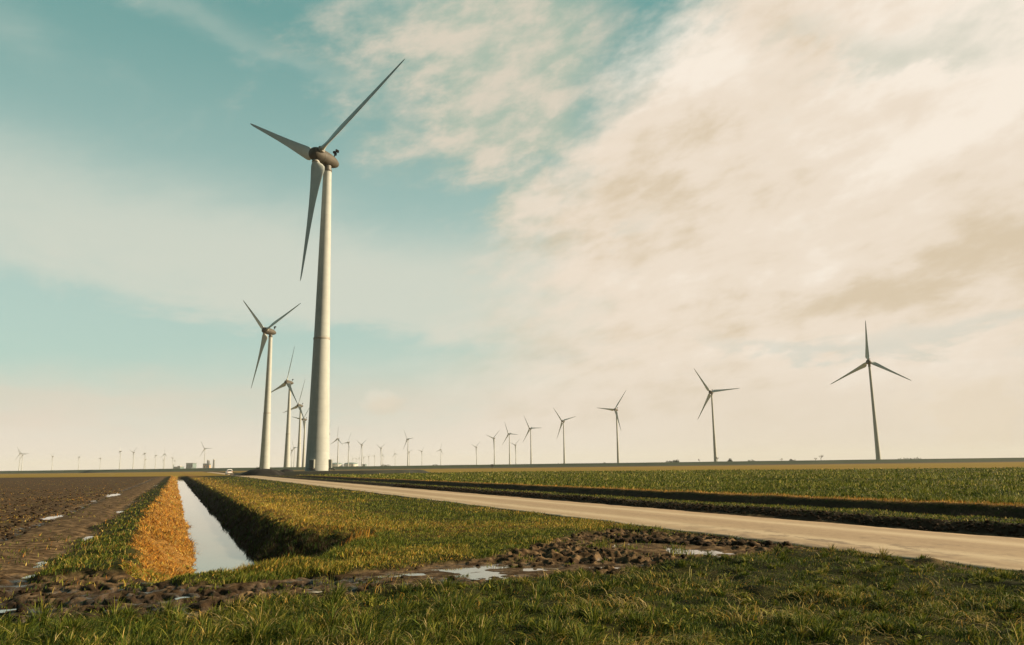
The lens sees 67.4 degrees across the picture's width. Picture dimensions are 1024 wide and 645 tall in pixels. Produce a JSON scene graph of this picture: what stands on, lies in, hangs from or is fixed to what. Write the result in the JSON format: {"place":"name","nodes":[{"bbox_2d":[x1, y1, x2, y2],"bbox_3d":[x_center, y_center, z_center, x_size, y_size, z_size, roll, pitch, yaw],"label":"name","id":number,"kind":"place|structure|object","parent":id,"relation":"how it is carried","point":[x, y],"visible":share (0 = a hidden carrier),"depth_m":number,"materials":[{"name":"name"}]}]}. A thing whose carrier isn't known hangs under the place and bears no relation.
{"place":"outdoors","nodes":[
{"label":"outdoors","id":0,"kind":"place"},
{"bbox_2d":[186,463,196,467],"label":"factory building","id":1,"kind":"structure","parent":0,"point":[188,465],"depth_m":3287.47,"materials":[{"name":"metal"}]},
{"bbox_2d":[176,479,256,574],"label":"water","id":2,"kind":"structure","parent":0,"point":[216,546],"depth_m":28.36,"materials":[{"name":"grey liquid"}]},
{"bbox_2d":[0,462,1023,644],"bbox_3d":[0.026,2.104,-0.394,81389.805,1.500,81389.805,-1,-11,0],"label":"ground","id":3,"kind":"structure","parent":0,"point":[12,573],"depth_m":17.10,"materials":[{"name":"green plant"}]},
{"bbox_2d":[0,609,15,612],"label":"puddle","id":4,"kind":"object","parent":3,"relation":"on","point":[2,611],"visible":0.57,"depth_m":10.01,"materials":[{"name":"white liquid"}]},
{"bbox_2d":[42,515,63,519],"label":"puddle","id":5,"kind":"object","parent":3,"relation":"on","point":[51,517],"visible":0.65,"depth_m":30.35,"materials":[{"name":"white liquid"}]},
{"bbox_2d":[0,479,141,541],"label":"stubble","id":6,"kind":"object","parent":3,"relation":"on","point":[52,500],"visible":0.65,"depth_m":48.99,"materials":[{"name":"brown soil"}]},
{"bbox_2d":[114,476,199,582],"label":"dry reed grass","id":7,"kind":"structure","parent":3,"relation":"on","point":[168,535],"depth_m":21.40,"materials":[{"name":"plant"}]},
{"bbox_2d":[0,481,404,617],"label":"headland grass","id":8,"kind":"structure","parent":3,"relation":"on","point":[85,559],"depth_m":15.49,"materials":[{"name":"green plant"}]},
{"bbox_2d":[238,469,284,475],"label":"earth heap","id":9,"kind":"object","parent":3,"relation":"on","point":[260,472],"visible":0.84,"depth_m":210.44,"materials":[{"name":"brown soil"}]},
{"bbox_2d":[243,300,300,468],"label":"wind turbine","id":10,"kind":"object","parent":3,"relation":"on","point":[265,448],"visible":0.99,"depth_m":535.31,"materials":[{"name":"paint"}]},
{"bbox_2d":[271,346,297,466],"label":"wind turbine","id":11,"kind":"object","parent":3,"relation":"on","point":[287,440],"visible":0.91,"depth_m":857.85,"materials":[{"name":"paint"}]},
{"bbox_2d":[283,381,305,466],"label":"wind turbine","id":12,"kind":"object","parent":3,"relation":"on","point":[298,462],"visible":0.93,"depth_m":1177.43,"materials":[{"name":"paint"}]},
{"bbox_2d":[294,409,308,466],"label":"wind turbine","id":13,"kind":"object","parent":3,"relation":"on","point":[303,454],"visible":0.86,"depth_m":1510.44,"materials":[{"name":"paint"}]},
{"bbox_2d":[232,470,428,475],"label":"turbine platform","id":14,"kind":"structure","parent":3,"relation":"on","point":[337,472],"depth_m":212.65,"materials":[{"name":"grey concrete"}]},
{"bbox_2d":[250,59,404,470],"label":"wind turbine","id":15,"kind":"object","parent":14,"relation":"on","point":[324,162],"visible":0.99,"depth_m":233.09,"materials":[{"name":"metal"}]},
{"bbox_2d":[330,426,342,466],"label":"wind turbine","id":16,"kind":"object","parent":3,"relation":"on","point":[338,445],"visible":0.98,"depth_m":2547.16,"materials":[{"name":"paint"}]},
{"bbox_2d":[332,463,342,466],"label":"storage tank","id":17,"kind":"object","parent":3,"relation":"on","point":[335,464],"visible":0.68,"depth_m":3224.46,"materials":[{"name":"metal"}]},
{"bbox_2d":[346,434,350,465],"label":"wind turbine","id":18,"kind":"object","parent":3,"relation":"on","point":[348,450],"visible":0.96,"depth_m":2903.52,"materials":[{"name":"paint"}]},
{"bbox_2d":[344,462,357,465],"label":"storage tank","id":19,"kind":"object","parent":3,"relation":"on","point":[351,464],"visible":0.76,"depth_m":3224.30,"materials":[{"name":"metal"}]},
{"bbox_2d":[336,527,377,546],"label":"standing reeds","id":20,"kind":"object","parent":3,"relation":"on","point":[367,531],"visible":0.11,"depth_m":17.54,"materials":[{"name":"green plant"}]},
{"bbox_2d":[0,476,762,612],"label":"verge grass","id":21,"kind":"structure","parent":3,"relation":"on","point":[396,540],"depth_m":20.78,"materials":[{"name":"green plant"}]},
{"bbox_2d":[364,574,405,578],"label":"puddle","id":22,"kind":"object","parent":3,"relation":"on","point":[393,575],"visible":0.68,"depth_m":12.58,"materials":[{"name":"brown liquid"}]},
{"bbox_2d":[400,565,542,579],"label":"puddle","id":23,"kind":"object","parent":3,"relation":"on","point":[481,572],"visible":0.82,"depth_m":12.89,"materials":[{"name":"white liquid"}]},
{"bbox_2d":[487,430,499,464],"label":"wind turbine","id":24,"kind":"object","parent":3,"relation":"on","point":[494,446],"visible":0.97,"depth_m":2660.68,"materials":[{"name":"paint"}]},
{"bbox_2d":[502,424,517,463],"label":"wind turbine","id":25,"kind":"object","parent":3,"relation":"on","point":[509,442],"visible":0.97,"depth_m":2325.80,"materials":[{"name":"paint"}]},
{"bbox_2d":[0,543,1023,644],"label":"foreground grass","id":26,"kind":"structure","parent":3,"relation":"on","point":[729,632],"depth_m":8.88,"materials":[{"name":"green plant"}]},
{"bbox_2d":[0,484,1023,622],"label":"soil clods","id":27,"kind":"object","parent":3,"relation":"on","point":[698,540],"visible":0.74,"depth_m":19.67,"materials":[{"name":"brown soil"}]},
{"bbox_2d":[0,458,1023,473],"bbox_3d":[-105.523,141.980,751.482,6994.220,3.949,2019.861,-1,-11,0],"label":"dike","id":28,"kind":"structure","parent":3,"relation":"on","point":[874,461],"depth_m":697.30,"materials":[{"name":"green plant"}]},
{"bbox_2d":[18,551,1023,644],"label":"broadleaf weeds","id":29,"kind":"object","parent":3,"relation":"on","point":[684,611],"visible":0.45,"depth_m":8.59,"materials":[{"name":"green plant"}]},
{"bbox_2d":[525,419,533,463],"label":"wind turbine","id":30,"kind":"object","parent":3,"relation":"on","point":[530,442],"visible":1,"depth_m":2004.51,"materials":[{"name":"paint"}]},
{"bbox_2d":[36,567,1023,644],"bbox_3d":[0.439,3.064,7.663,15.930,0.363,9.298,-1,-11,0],"label":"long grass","id":31,"kind":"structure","parent":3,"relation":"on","point":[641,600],"depth_m":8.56,"materials":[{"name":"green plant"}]},
{"bbox_2d":[554,409,575,462],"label":"wind turbine","id":32,"kind":"object","parent":3,"relation":"on","point":[563,421],"visible":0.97,"depth_m":1686.12,"materials":[{"name":"paint"}]},
{"bbox_2d":[600,391,625,462],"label":"wind turbine","id":33,"kind":"object","parent":3,"relation":"on","point":[617,422],"visible":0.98,"depth_m":1354.49,"materials":[{"name":"paint"}]},
{"bbox_2d":[613,543,683,549],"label":"puddle","id":34,"kind":"object","parent":3,"relation":"on","point":[647,543],"visible":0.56,"depth_m":16.62,"materials":[{"name":"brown liquid"}]},
{"bbox_2d":[297,466,1023,504],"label":"field crop","id":35,"kind":"object","parent":3,"relation":"on","point":[802,484],"visible":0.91,"depth_m":69.17,"materials":[{"name":"green plant"}]},
{"bbox_2d":[666,550,733,556],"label":"puddle","id":36,"kind":"object","parent":3,"relation":"on","point":[714,553],"visible":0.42,"depth_m":15.14,"materials":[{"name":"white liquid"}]},
{"bbox_2d":[694,369,738,461],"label":"wind turbine","id":37,"kind":"object","parent":3,"relation":"on","point":[713,424],"visible":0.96,"depth_m":1047.09,"materials":[{"name":"paint"}]},
{"bbox_2d":[831,320,909,458],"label":"wind turbine","id":38,"kind":"object","parent":3,"relation":"on","point":[875,427],"visible":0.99,"depth_m":749.45,"materials":[{"name":"metal"}]},
{"bbox_2d":[0,0,1023,470],"label":"sky","id":39,"kind":"structure","parent":0,"point":[568,207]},
{"bbox_2d":[208,472,1023,570],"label":"road","id":40,"kind":"structure","parent":0,"point":[996,552],"depth_m":19.58,"materials":[{"name":"beige concrete"}]},
{"bbox_2d":[225,467,231,474],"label":"parked car","id":41,"kind":"object","parent":40,"relation":"on","point":[228,471],"visible":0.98,"depth_m":257.85,"materials":[{"name":"white paint"}]},
{"bbox_2d":[269,475,1023,529],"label":"ditch side grass","id":42,"kind":"structure","parent":0,"point":[875,510],"depth_m":28.38,"materials":[{"name":"green plant"}]}
]}

